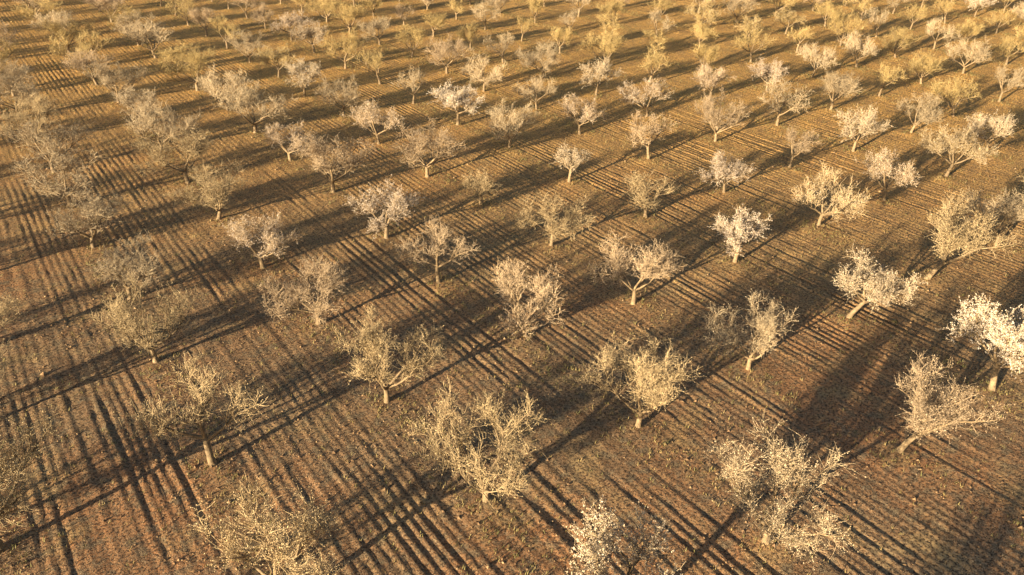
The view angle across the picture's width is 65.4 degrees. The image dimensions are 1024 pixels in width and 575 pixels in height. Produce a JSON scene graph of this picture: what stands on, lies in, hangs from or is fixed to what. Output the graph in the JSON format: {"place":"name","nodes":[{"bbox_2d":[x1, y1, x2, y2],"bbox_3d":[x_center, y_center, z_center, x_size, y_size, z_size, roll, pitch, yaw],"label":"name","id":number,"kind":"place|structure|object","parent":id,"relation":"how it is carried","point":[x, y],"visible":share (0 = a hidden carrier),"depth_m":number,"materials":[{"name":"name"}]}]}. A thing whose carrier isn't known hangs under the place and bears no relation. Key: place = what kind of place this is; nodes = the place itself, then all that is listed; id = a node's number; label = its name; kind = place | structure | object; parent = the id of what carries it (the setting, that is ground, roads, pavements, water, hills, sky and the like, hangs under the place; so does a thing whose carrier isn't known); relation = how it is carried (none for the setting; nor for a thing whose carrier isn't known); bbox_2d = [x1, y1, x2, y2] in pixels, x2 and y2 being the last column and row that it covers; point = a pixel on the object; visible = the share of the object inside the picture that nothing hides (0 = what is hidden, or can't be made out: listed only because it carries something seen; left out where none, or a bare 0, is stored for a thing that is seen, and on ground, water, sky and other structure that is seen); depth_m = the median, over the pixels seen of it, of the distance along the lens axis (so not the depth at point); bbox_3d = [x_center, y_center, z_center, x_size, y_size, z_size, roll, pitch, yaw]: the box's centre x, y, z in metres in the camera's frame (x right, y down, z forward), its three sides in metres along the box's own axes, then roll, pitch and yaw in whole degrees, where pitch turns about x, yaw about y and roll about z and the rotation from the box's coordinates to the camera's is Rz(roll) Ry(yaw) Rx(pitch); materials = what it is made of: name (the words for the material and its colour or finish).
{"place":"outdoors","nodes":[
{"label":"outdoors","id":0,"kind":"place"},
{"bbox_2d":[0,0,1023,574],"bbox_3d":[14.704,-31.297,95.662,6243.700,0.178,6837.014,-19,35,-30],"label":"ground","id":1,"kind":"structure","parent":0,"point":[418,496],"depth_m":39.04,"materials":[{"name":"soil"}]},
{"bbox_2d":[0,287,33,330],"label":"almond tree","id":2,"kind":"object","parent":1,"relation":"on","point":[9,304],"visible":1,"depth_m":34.55,"materials":[{"name":"beige plant"}]},
{"bbox_2d":[0,59,34,95],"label":"almond tree","id":3,"kind":"object","parent":1,"relation":"on","point":[17,72],"visible":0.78,"depth_m":68.30,"materials":[{"name":"beige plant"}]},
{"bbox_2d":[0,63,42,116],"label":"almond tree","id":4,"kind":"object","parent":1,"relation":"on","point":[21,90],"visible":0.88,"depth_m":63.32,"materials":[{"name":"beige plant"}]},
{"bbox_2d":[0,92,57,140],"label":"almond tree","id":5,"kind":"object","parent":1,"relation":"on","point":[38,110],"visible":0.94,"depth_m":57.87,"materials":[{"name":"beige plant"}]},
{"bbox_2d":[0,401,62,550],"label":"almond tree","id":6,"kind":"object","parent":1,"relation":"on","point":[6,504],"visible":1,"depth_m":25.54,"materials":[{"name":"beige plant"}]},
{"bbox_2d":[9,0,63,24],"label":"almond tree","id":7,"kind":"object","parent":1,"relation":"on","point":[29,14],"visible":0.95,"depth_m":90.42,"materials":[{"name":"beige plant"}]},
{"bbox_2d":[1,117,96,172],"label":"almond tree","id":8,"kind":"object","parent":1,"relation":"on","point":[30,135],"visible":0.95,"depth_m":53.11,"materials":[{"name":"beige plant"}]},
{"bbox_2d":[26,9,80,36],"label":"almond tree","id":9,"kind":"object","parent":1,"relation":"on","point":[63,19],"visible":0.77,"depth_m":86.00,"materials":[{"name":"beige plant"}]},
{"bbox_2d":[8,141,103,205],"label":"almond tree","id":10,"kind":"object","parent":1,"relation":"on","point":[63,166],"visible":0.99,"depth_m":47.94,"materials":[{"name":"beige plant"}]},
{"bbox_2d":[38,17,96,52],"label":"almond tree","id":11,"kind":"object","parent":1,"relation":"on","point":[55,31],"visible":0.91,"depth_m":81.02,"materials":[{"name":"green plant"}]},
{"bbox_2d":[43,30,114,65],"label":"almond tree","id":12,"kind":"object","parent":1,"relation":"on","point":[80,40],"visible":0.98,"depth_m":75.85,"materials":[{"name":"beige plant"}]},
{"bbox_2d":[61,49,113,84],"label":"almond tree","id":13,"kind":"object","parent":1,"relation":"on","point":[78,63],"visible":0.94,"depth_m":71.01,"materials":[{"name":"beige plant"}]},
{"bbox_2d":[43,186,135,247],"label":"almond tree","id":14,"kind":"object","parent":1,"relation":"on","point":[91,212],"visible":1,"depth_m":43.19,"materials":[{"name":"beige plant"}]},
{"bbox_2d":[82,59,147,102],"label":"almond tree","id":15,"kind":"object","parent":1,"relation":"on","point":[107,80],"visible":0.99,"depth_m":66.32,"materials":[{"name":"beige plant"}]},
{"bbox_2d":[85,230,169,299],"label":"almond tree","id":16,"kind":"object","parent":1,"relation":"on","point":[146,269],"visible":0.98,"depth_m":38.60,"materials":[{"name":"beige plant"}]},
{"bbox_2d":[109,84,163,124],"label":"almond tree","id":17,"kind":"object","parent":1,"relation":"on","point":[125,100],"visible":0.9,"depth_m":61.64,"materials":[{"name":"beige plant"}]},
{"bbox_2d":[109,9,167,44],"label":"almond tree","id":18,"kind":"object","parent":1,"relation":"on","point":[122,27],"visible":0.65,"depth_m":84.24,"materials":[{"name":"beige plant"}]},
{"bbox_2d":[86,268,198,362],"bbox_3d":[-15.850,1.545,33.836,4.078,4.203,4.529,8,31,13],"label":"almond tree","id":19,"kind":"object","parent":1,"relation":"on","point":[120,321],"visible":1,"depth_m":33.70,"materials":[{"name":"beige plant"}]},
{"bbox_2d":[119,19,174,57],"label":"almond tree","id":20,"kind":"object","parent":1,"relation":"on","point":[144,33],"visible":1,"depth_m":79.53,"materials":[{"name":"beige plant"}]},
{"bbox_2d":[124,99,203,150],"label":"almond tree","id":21,"kind":"object","parent":1,"relation":"on","point":[146,122],"visible":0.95,"depth_m":56.33,"materials":[{"name":"beige plant"}]},
{"bbox_2d":[129,125,220,182],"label":"almond tree","id":22,"kind":"object","parent":1,"relation":"on","point":[197,145],"visible":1,"depth_m":51.37,"materials":[{"name":"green plant"}]},
{"bbox_2d":[153,40,200,69],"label":"almond tree","id":23,"kind":"object","parent":1,"relation":"on","point":[173,56],"visible":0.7,"depth_m":74.88,"materials":[{"name":"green plant"}]},
{"bbox_2d":[151,40,219,90],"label":"almond tree","id":24,"kind":"object","parent":1,"relation":"on","point":[198,61],"visible":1,"depth_m":69.37,"materials":[{"name":"beige plant"}]},
{"bbox_2d":[116,350,272,465],"bbox_3d":[-11.135,4.442,28.689,5.286,4.399,3.146,-4,30,-9],"label":"almond tree","id":25,"kind":"object","parent":1,"relation":"on","point":[200,397],"visible":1,"depth_m":27.97,"materials":[{"name":"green plant"}]},
{"bbox_2d":[163,158,248,219],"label":"almond tree","id":26,"kind":"object","parent":1,"relation":"on","point":[224,186],"visible":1,"depth_m":45.93,"materials":[{"name":"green plant"}]},
{"bbox_2d":[191,62,255,110],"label":"almond tree","id":27,"kind":"object","parent":1,"relation":"on","point":[209,90],"visible":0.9,"depth_m":65.02,"materials":[{"name":"beige plant"}]},
{"bbox_2d":[223,30,267,62],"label":"almond tree","id":28,"kind":"object","parent":1,"relation":"on","point":[247,47],"visible":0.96,"depth_m":78.13,"materials":[{"name":"beige plant"}]},
{"bbox_2d":[212,78,297,132],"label":"almond tree","id":29,"kind":"object","parent":1,"relation":"on","point":[247,95],"visible":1,"depth_m":59.65,"materials":[{"name":"beige plant"}]},
{"bbox_2d":[217,211,302,268],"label":"almond tree","id":30,"kind":"object","parent":1,"relation":"on","point":[241,237],"visible":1,"depth_m":41.40,"materials":[{"name":"beige plant"}]},
{"bbox_2d":[188,471,349,574],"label":"almond tree","id":31,"kind":"object","parent":1,"relation":"on","point":[305,533],"visible":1,"depth_m":23.24,"materials":[{"name":"beige plant"}]},
{"bbox_2d":[253,45,297,77],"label":"almond tree","id":32,"kind":"object","parent":1,"relation":"on","point":[272,57],"visible":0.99,"depth_m":73.90,"materials":[{"name":"beige plant"}]},
{"bbox_2d":[255,119,318,160],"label":"almond tree","id":33,"kind":"object","parent":1,"relation":"on","point":[292,137],"visible":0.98,"depth_m":55.18,"materials":[{"name":"beige plant"}]},
{"bbox_2d":[268,9,311,40],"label":"almond tree","id":34,"kind":"object","parent":1,"relation":"on","point":[289,22],"visible":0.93,"depth_m":86.92,"materials":[{"name":"beige plant"}]},
{"bbox_2d":[255,255,349,329],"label":"almond tree","id":35,"kind":"object","parent":1,"relation":"on","point":[317,308],"visible":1,"depth_m":36.40,"materials":[{"name":"beige plant"}]},
{"bbox_2d":[283,58,325,96],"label":"almond tree","id":36,"kind":"object","parent":1,"relation":"on","point":[303,78],"visible":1,"depth_m":68.29,"materials":[{"name":"beige plant"}]},
{"bbox_2d":[288,18,329,52],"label":"almond tree","id":37,"kind":"object","parent":1,"relation":"on","point":[301,33],"visible":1,"depth_m":82.07,"materials":[{"name":"beige plant"}]},
{"bbox_2d":[291,131,377,192],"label":"almond tree","id":38,"kind":"object","parent":1,"relation":"on","point":[320,160],"visible":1,"depth_m":49.81,"materials":[{"name":"beige plant"}]},
{"bbox_2d":[314,71,361,115],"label":"almond tree","id":39,"kind":"object","parent":1,"relation":"on","point":[345,91],"visible":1,"depth_m":63.73,"materials":[{"name":"beige plant"}]},
{"bbox_2d":[318,27,364,68],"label":"almond tree","id":40,"kind":"object","parent":1,"relation":"on","point":[351,46],"visible":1,"depth_m":76.30,"materials":[{"name":"beige plant"}]},
{"bbox_2d":[324,1,367,32],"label":"almond tree","id":41,"kind":"object","parent":1,"relation":"on","point":[355,12],"visible":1,"depth_m":90.25,"materials":[{"name":"beige plant"}]},
{"bbox_2d":[340,98,405,144],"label":"almond tree","id":42,"kind":"object","parent":1,"relation":"on","point":[370,117],"visible":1,"depth_m":58.13,"materials":[{"name":"beige plant"}]},
{"bbox_2d":[356,16,391,44],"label":"almond tree","id":43,"kind":"object","parent":1,"relation":"on","point":[383,22],"visible":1,"depth_m":85.14,"materials":[{"name":"beige plant"}]},
{"bbox_2d":[342,174,424,240],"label":"almond tree","id":44,"kind":"object","parent":1,"relation":"on","point":[396,206],"visible":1,"depth_m":44.98,"materials":[{"name":"beige plant"}]},
{"bbox_2d":[329,303,446,403],"bbox_3d":[-4.705,2.734,31.610,4.999,4.505,4.262,-16,35,-26],"label":"almond tree","id":45,"kind":"object","parent":1,"relation":"on","point":[368,343],"visible":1,"depth_m":31.03,"materials":[{"name":"beige plant"}]},
{"bbox_2d":[388,64,428,103],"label":"almond tree","id":46,"kind":"object","parent":1,"relation":"on","point":[413,82],"visible":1,"depth_m":66.64,"materials":[{"name":"beige plant"}]},
{"bbox_2d":[395,24,425,56],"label":"almond tree","id":47,"kind":"object","parent":1,"relation":"on","point":[417,36],"visible":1,"depth_m":80.29,"materials":[{"name":"yellow plant"}]},
{"bbox_2d":[391,115,465,177],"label":"almond tree","id":48,"kind":"object","parent":1,"relation":"on","point":[416,147],"visible":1,"depth_m":52.09,"materials":[{"name":"beige plant"}]},
{"bbox_2d":[395,215,480,282],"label":"almond tree","id":49,"kind":"object","parent":1,"relation":"on","point":[440,239],"visible":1,"depth_m":40.09,"materials":[{"name":"beige plant"}]},
{"bbox_2d":[422,32,473,73],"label":"almond tree","id":50,"kind":"object","parent":1,"relation":"on","point":[439,54],"visible":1,"depth_m":74.88,"materials":[{"name":"beige plant"}]},
{"bbox_2d":[426,78,484,124],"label":"almond tree","id":51,"kind":"object","parent":1,"relation":"on","point":[447,98],"visible":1,"depth_m":61.82,"materials":[{"name":"beige plant"}]},
{"bbox_2d":[399,373,550,510],"bbox_3d":[-0.875,5.312,26.815,4.942,4.862,4.321,20,35,31],"label":"almond tree","id":52,"kind":"object","parent":1,"relation":"on","point":[486,483],"visible":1,"depth_m":26.52,"materials":[{"name":"beige plant"}]},
{"bbox_2d":[462,165,502,204],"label":"almond tree","id":53,"kind":"object","parent":1,"relation":"on","point":[480,183],"visible":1,"depth_m":48.79,"materials":[{"name":"beige plant"}]},
{"bbox_2d":[459,51,508,91],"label":"almond tree","id":54,"kind":"object","parent":1,"relation":"on","point":[476,75],"visible":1,"depth_m":69.97,"materials":[{"name":"beige plant"}]},
{"bbox_2d":[0,76,1023,574],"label":"soil clods","id":55,"kind":"object","parent":1,"relation":"on","point":[470,342],"visible":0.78,"depth_m":35.61,"materials":[{"name":"brown soil"}]},
{"bbox_2d":[487,97,542,147],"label":"almond tree","id":56,"kind":"object","parent":1,"relation":"on","point":[496,124],"visible":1,"depth_m":57.37,"materials":[{"name":"beige plant"}]},
{"bbox_2d":[487,255,566,340],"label":"almond tree","id":57,"kind":"object","parent":1,"relation":"on","point":[509,291],"visible":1,"depth_m":35.42,"materials":[{"name":"beige plant"}]},
{"bbox_2d":[512,75,557,109],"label":"almond tree","id":58,"kind":"object","parent":1,"relation":"on","point":[532,90],"visible":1,"depth_m":65.92,"materials":[{"name":"beige plant"}]},
{"bbox_2d":[515,39,562,77],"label":"almond tree","id":59,"kind":"object","parent":1,"relation":"on","point":[551,56],"visible":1,"depth_m":73.94,"materials":[{"name":"beige plant"}]},
{"bbox_2d":[514,187,597,245],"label":"almond tree","id":60,"kind":"object","parent":1,"relation":"on","point":[552,231],"visible":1,"depth_m":43.59,"materials":[{"name":"beige plant"}]},
{"bbox_2d":[549,139,592,181],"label":"almond tree","id":61,"kind":"object","parent":1,"relation":"on","point":[566,157],"visible":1,"depth_m":51.75,"materials":[{"name":"beige plant"}]},
{"bbox_2d":[556,92,607,134],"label":"almond tree","id":62,"kind":"object","parent":1,"relation":"on","point":[586,112],"visible":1,"depth_m":60.52,"materials":[{"name":"beige plant"}]},
{"bbox_2d":[577,57,624,94],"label":"almond tree","id":63,"kind":"object","parent":1,"relation":"on","point":[602,71],"visible":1,"depth_m":69.70,"materials":[{"name":"beige plant"}]},
{"bbox_2d":[577,31,626,62],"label":"almond tree","id":64,"kind":"object","parent":1,"relation":"on","point":[608,44],"visible":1,"depth_m":77.71,"materials":[{"name":"yellow plant"}]},
{"bbox_2d":[561,494,685,574],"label":"almond tree","id":65,"kind":"object","parent":1,"relation":"on","point":[591,554],"visible":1,"depth_m":22.40,"materials":[{"name":"white plant"}]},
{"bbox_2d":[588,230,684,304],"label":"almond tree","id":66,"kind":"object","parent":1,"relation":"on","point":[617,261],"visible":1,"depth_m":38.65,"materials":[{"name":"beige plant"}]},
{"bbox_2d":[570,332,703,427],"bbox_3d":[4.731,3.617,30.699,5.130,4.010,4.351,1,28,0],"label":"almond tree","id":67,"kind":"object","parent":1,"relation":"on","point":[642,384],"visible":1,"depth_m":30.14,"materials":[{"name":"beige plant"}]},
{"bbox_2d":[616,77,674,116],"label":"almond tree","id":68,"kind":"object","parent":1,"relation":"on","point":[653,89],"visible":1,"depth_m":64.49,"materials":[{"name":"beige plant"}]},
{"bbox_2d":[622,167,676,217],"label":"almond tree","id":69,"kind":"object","parent":1,"relation":"on","point":[644,201],"visible":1,"depth_m":47.15,"materials":[{"name":"beige plant"}]},
{"bbox_2d":[625,110,680,159],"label":"almond tree","id":70,"kind":"object","parent":1,"relation":"on","point":[640,133],"visible":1,"depth_m":55.84,"materials":[{"name":"beige plant"}]},
{"bbox_2d":[683,0,724,28],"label":"almond tree","id":71,"kind":"object","parent":1,"relation":"on","point":[709,14],"visible":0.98,"depth_m":93.02,"materials":[{"name":"beige plant"}]},
{"bbox_2d":[690,59,735,99],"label":"almond tree","id":72,"kind":"object","parent":1,"relation":"on","point":[705,71],"visible":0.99,"depth_m":67.92,"materials":[{"name":"beige plant"}]},
{"bbox_2d":[692,87,752,141],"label":"almond tree","id":73,"kind":"object","parent":1,"relation":"on","point":[708,108],"visible":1,"depth_m":58.68,"materials":[{"name":"beige plant"}]},
{"bbox_2d":[694,150,755,192],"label":"almond tree","id":74,"kind":"object","parent":1,"relation":"on","point":[719,160],"visible":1,"depth_m":50.19,"materials":[{"name":"beige plant"}]},
{"bbox_2d":[707,204,771,262],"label":"almond tree","id":75,"kind":"object","parent":1,"relation":"on","point":[728,230],"visible":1,"depth_m":42.32,"materials":[{"name":"white plant"}]},
{"bbox_2d":[700,289,798,369],"bbox_3d":[9.879,2.184,33.629,4.361,3.598,3.857,-5,31,-9],"label":"almond tree","id":76,"kind":"object","parent":1,"relation":"on","point":[764,326],"visible":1,"depth_m":33.66,"materials":[{"name":"beige plant"}]},
{"bbox_2d":[730,25,777,62],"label":"almond tree","id":77,"kind":"object","parent":1,"relation":"on","point":[748,41],"visible":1,"depth_m":79.86,"materials":[{"name":"beige plant"}]},
{"bbox_2d":[746,56,789,90],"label":"almond tree","id":78,"kind":"object","parent":1,"relation":"on","point":[771,70],"visible":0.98,"depth_m":71.14,"materials":[{"name":"beige plant"}]},
{"bbox_2d":[701,407,865,569],"bbox_3d":[8.570,6.724,24.726,4.316,4.619,5.078,-9,32,-17],"label":"almond tree","id":79,"kind":"object","parent":1,"relation":"on","point":[770,527],"visible":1,"depth_m":24.66,"materials":[{"name":"beige plant"}]},
{"bbox_2d":[756,75,816,125],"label":"almond tree","id":80,"kind":"object","parent":1,"relation":"on","point":[784,102],"visible":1,"depth_m":61.87,"materials":[{"name":"beige plant"}]},
{"bbox_2d":[783,125,821,167],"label":"almond tree","id":81,"kind":"object","parent":1,"relation":"on","point":[791,135],"visible":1,"depth_m":54.41,"materials":[{"name":"beige plant"}]},
{"bbox_2d":[796,42,840,77],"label":"almond tree","id":82,"kind":"object","parent":1,"relation":"on","point":[813,53],"visible":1,"depth_m":74.99,"materials":[{"name":"beige plant"}]},
{"bbox_2d":[788,160,869,225],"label":"almond tree","id":83,"kind":"object","parent":1,"relation":"on","point":[847,207],"visible":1,"depth_m":46.24,"materials":[{"name":"beige plant"}]},
{"bbox_2d":[819,70,862,109],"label":"almond tree","id":84,"kind":"object","parent":1,"relation":"on","point":[838,85],"visible":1,"depth_m":65.74,"materials":[{"name":"beige plant"}]},
{"bbox_2d":[826,8,868,45],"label":"almond tree","id":85,"kind":"object","parent":1,"relation":"on","point":[841,23],"visible":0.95,"depth_m":86.14,"materials":[{"name":"yellow plant"}]},
{"bbox_2d":[838,29,879,66],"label":"almond tree","id":86,"kind":"object","parent":1,"relation":"on","point":[855,45],"visible":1,"depth_m":78.42,"materials":[{"name":"beige plant"}]},
{"bbox_2d":[834,102,893,151],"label":"almond tree","id":87,"kind":"object","parent":1,"relation":"on","point":[866,123],"visible":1,"depth_m":57.70,"materials":[{"name":"beige plant"}]},
{"bbox_2d":[830,244,927,318],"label":"almond tree","id":88,"kind":"object","parent":1,"relation":"on","point":[850,283],"visible":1,"depth_m":36.75,"materials":[{"name":"beige plant"}]},
{"bbox_2d":[853,145,919,200],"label":"almond tree","id":89,"kind":"object","parent":1,"relation":"on","point":[886,165],"visible":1,"depth_m":49.59,"materials":[{"name":"beige plant"}]},
{"bbox_2d":[877,61,908,96],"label":"almond tree","id":90,"kind":"object","parent":1,"relation":"on","point":[884,70],"visible":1,"depth_m":69.35,"materials":[{"name":"yellow plant"}]},
{"bbox_2d":[879,25,922,57],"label":"almond tree","id":91,"kind":"object","parent":1,"relation":"on","point":[901,35],"visible":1,"depth_m":81.95,"materials":[{"name":"yellow plant"}]},
{"bbox_2d":[894,90,945,132],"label":"almond tree","id":92,"kind":"object","parent":1,"relation":"on","point":[926,117],"visible":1,"depth_m":61.17,"materials":[{"name":"beige plant"}]},
{"bbox_2d":[906,48,948,83],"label":"almond tree","id":93,"kind":"object","parent":1,"relation":"on","point":[920,65],"visible":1,"depth_m":73.53,"materials":[{"name":"yellow plant"}]},
{"bbox_2d":[925,75,980,116],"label":"almond tree","id":94,"kind":"object","parent":1,"relation":"on","point":[950,92],"visible":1,"depth_m":64.80,"materials":[{"name":"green plant"}]},
{"bbox_2d":[894,350,1014,452],"bbox_3d":[15.326,4.507,29.263,3.800,4.150,3.743,-10,31,-18],"label":"almond tree","id":95,"kind":"object","parent":1,"relation":"on","point":[923,390],"visible":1,"depth_m":28.71,"materials":[{"name":"beige plant"}]},
{"bbox_2d":[918,122,1000,176],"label":"almond tree","id":96,"kind":"object","parent":1,"relation":"on","point":[952,141],"visible":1,"depth_m":53.34,"materials":[{"name":"beige plant"}]},
{"bbox_2d":[945,30,992,73],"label":"almond tree","id":97,"kind":"object","parent":1,"relation":"on","point":[974,52],"visible":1,"depth_m":76.28,"materials":[{"name":"beige plant"}]},
{"bbox_2d":[923,188,1023,279],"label":"almond tree","id":98,"kind":"object","parent":1,"relation":"on","point":[951,242],"visible":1,"depth_m":39.98,"materials":[{"name":"beige plant"}]},
{"bbox_2d":[943,293,1023,391],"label":"almond tree","id":99,"kind":"object","parent":1,"relation":"on","point":[1012,340],"visible":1,"depth_m":32.59,"materials":[{"name":"white plant"}]},
{"bbox_2d":[963,110,1017,153],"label":"almond tree","id":100,"kind":"object","parent":1,"relation":"on","point":[998,125],"visible":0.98,"depth_m":56.92,"materials":[{"name":"plant"}]},
{"bbox_2d":[963,189,1023,246],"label":"almond tree","id":101,"kind":"object","parent":1,"relation":"on","point":[1019,214],"visible":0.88,"depth_m":44.45,"materials":[{"name":"beige plant"}]},
{"bbox_2d":[994,64,1023,101],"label":"almond tree","id":102,"kind":"object","parent":1,"relation":"on","point":[1001,73],"visible":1,"depth_m":68.33,"materials":[{"name":"beige plant"}]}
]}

